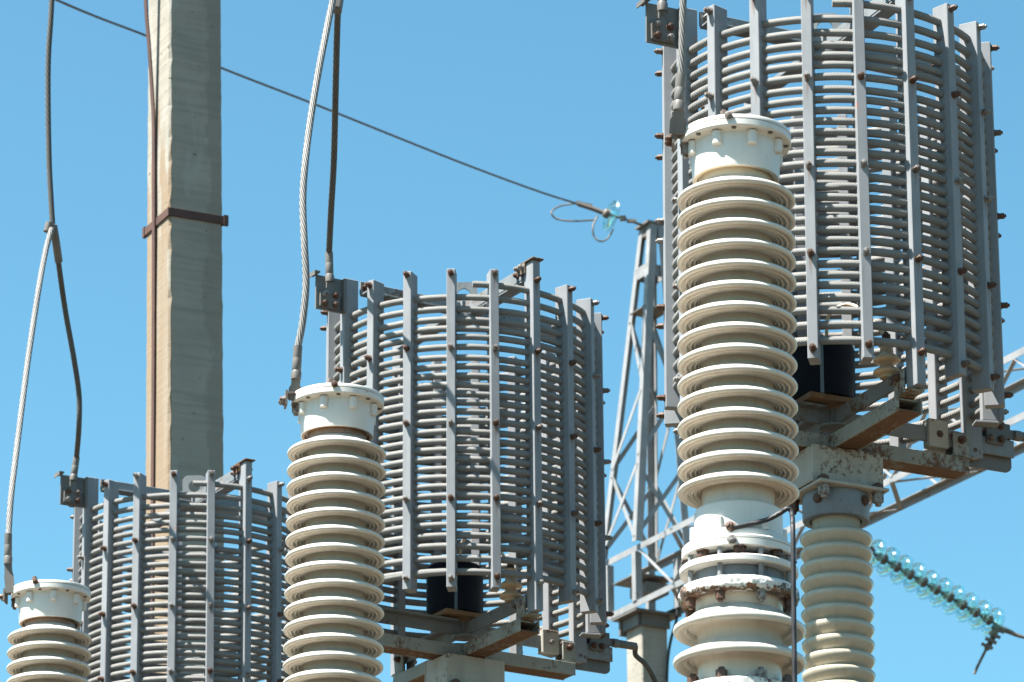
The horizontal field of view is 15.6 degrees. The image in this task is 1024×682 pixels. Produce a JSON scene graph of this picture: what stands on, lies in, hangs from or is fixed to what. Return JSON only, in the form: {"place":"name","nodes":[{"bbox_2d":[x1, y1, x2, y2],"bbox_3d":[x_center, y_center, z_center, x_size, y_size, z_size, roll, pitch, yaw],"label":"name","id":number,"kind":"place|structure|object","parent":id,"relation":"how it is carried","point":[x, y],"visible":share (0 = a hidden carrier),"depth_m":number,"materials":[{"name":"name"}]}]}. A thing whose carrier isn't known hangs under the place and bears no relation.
{"place":"outdoors","nodes":[
{"label":"outdoors","id":0,"kind":"place"},
{"bbox_2d":[55,0,575,203],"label":"earth wire","id":1,"kind":"object","parent":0,"point":[266,85],"visible":0.84,"depth_m":33.41,"materials":[{"name":"metal"}]},
{"bbox_2d":[551,199,644,241],"bbox_3d":[0.835,-1.137,36.280,0.924,0.487,0.350,0,-20,0],"label":"glass insulator","id":2,"kind":"object","parent":1,"relation":"attached to","point":[609,213],"visible":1,"depth_m":36.23,"materials":[{"name":"teal glass"}]},
{"bbox_2d":[0,0,1023,681],"label":"sky","id":3,"kind":"structure","parent":0,"point":[559,98],"materials":[{"name":"blue"}]},
{"label":"ground","id":4,"kind":"structure","parent":0,"visible":0},
{"bbox_2d":[0,576,91,681],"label":"coupling capacitor","id":5,"kind":"object","parent":4,"relation":"on","point":[49,641],"visible":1,"depth_m":17.70,"materials":[{"name":"white ceramic"}]},
{"bbox_2d":[142,0,228,681],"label":"concrete pole","id":6,"kind":"object","parent":4,"relation":"on","point":[182,229],"visible":0.79,"depth_m":23.51,"materials":[{"name":"concrete"}]},
{"bbox_2d":[278,378,385,681],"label":"coupling capacitor","id":7,"kind":"object","parent":4,"relation":"on","point":[333,630],"visible":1,"depth_m":14.89,"materials":[{"name":"white ceramic"}]},
{"bbox_2d":[288,0,343,400],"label":"dropper cable","id":8,"kind":"object","parent":7,"relation":"on","point":[329,296],"visible":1,"depth_m":16.09,"materials":[{"name":"metal"}]},
{"bbox_2d":[611,607,681,681],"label":"gantry column","id":9,"kind":"structure","parent":4,"relation":"on","point":[645,630],"depth_m":35.07,"materials":[{"name":"concrete"}]},
{"bbox_2d":[606,347,1023,620],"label":"lattice girder","id":10,"kind":"object","parent":9,"relation":"on","point":[648,586],"visible":0.27,"depth_m":34.60,"materials":[{"name":"metal"}]},
{"bbox_2d":[605,220,689,564],"bbox_3d":[1.261,0.448,36.084,0.630,3.367,0.672,11,-23,-27],"label":"lattice mast","id":11,"kind":"object","parent":10,"relation":"on","point":[649,273],"visible":0.76,"depth_m":36.01,"materials":[{"name":"metal"}]},
{"bbox_2d":[665,606,678,681],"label":"down lead","id":12,"kind":"object","parent":10,"relation":"hanging from","point":[669,647],"visible":0.87,"depth_m":35.07,"materials":[{"name":"black rubber"}]},
{"bbox_2d":[798,509,1023,673],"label":"glass insulator string","id":13,"kind":"object","parent":10,"relation":"attached to","point":[960,603],"visible":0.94,"depth_m":33.07,"materials":[{"name":"teal glass"}]},
{"bbox_2d":[665,109,806,681],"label":"coupling capacitor","id":14,"kind":"object","parent":4,"relation":"on","point":[737,428],"visible":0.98,"depth_m":12.28,"materials":[{"name":"white ceramic"}]},
{"bbox_2d":[669,0,686,134],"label":"dropper cable","id":15,"kind":"object","parent":14,"relation":"on","point":[678,121],"visible":1,"depth_m":12.67,"materials":[{"name":"metal"}]},
{"bbox_2d":[725,506,796,681],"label":"insulated lead","id":16,"kind":"object","parent":14,"relation":"attached to","point":[731,526],"visible":1,"depth_m":11.97,"materials":[{"name":"black rubber"}]},
{"bbox_2d":[788,474,888,681],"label":"post insulator","id":17,"kind":"object","parent":4,"relation":"on","point":[837,597],"visible":0.92,"depth_m":14.03,"materials":[{"name":"ceramic"}]},
{"bbox_2d":[636,0,1013,488],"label":"line trap","id":18,"kind":"object","parent":17,"relation":"on","point":[938,165],"visible":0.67,"depth_m":14.23,"materials":[{"name":"grey paint"}]},
{"bbox_2d":[651,0,674,43],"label":"dropper cable","id":19,"kind":"object","parent":18,"relation":"attached to","point":[662,28],"visible":1,"depth_m":14.57,"materials":[{"name":"metal"}]},
{"bbox_2d":[985,422,1023,445],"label":"outgoing cable","id":20,"kind":"object","parent":18,"relation":"attached to","point":[1000,434],"visible":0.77,"depth_m":14.62,"materials":[{"name":"metal"}]},
{"bbox_3d":[-0.197,4.415,16.054,0.417,6.023,0.417,-2,-20,4],"label":"post insulator","id":21,"kind":"object","parent":4,"relation":"on","visible":0},
{"bbox_2d":[310,256,613,681],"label":"line trap","id":22,"kind":"object","parent":21,"relation":"on","point":[561,545],"visible":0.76,"depth_m":17.06,"materials":[{"name":"metal"}]},
{"bbox_2d":[589,633,657,681],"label":"outgoing cable","id":23,"kind":"object","parent":22,"relation":"attached to","point":[602,643],"visible":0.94,"depth_m":17.58,"materials":[{"name":"metal"}]},
{"bbox_3d":[-1.657,5.434,18.806,0.417,6.023,0.417,-3,-20,4],"label":"post insulator","id":24,"kind":"object","parent":4,"relation":"on","visible":0},
{"bbox_2d":[54,458,291,681],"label":"line trap","id":25,"kind":"object","parent":24,"relation":"on","point":[101,549],"visible":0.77,"depth_m":19.80,"materials":[{"name":"metal"}]},
{"bbox_2d":[4,0,81,593],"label":"dropper cable","id":26,"kind":"object","parent":25,"relation":"attached to","point":[72,493],"visible":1,"depth_m":19.68,"materials":[{"name":"metal"}]}
]}

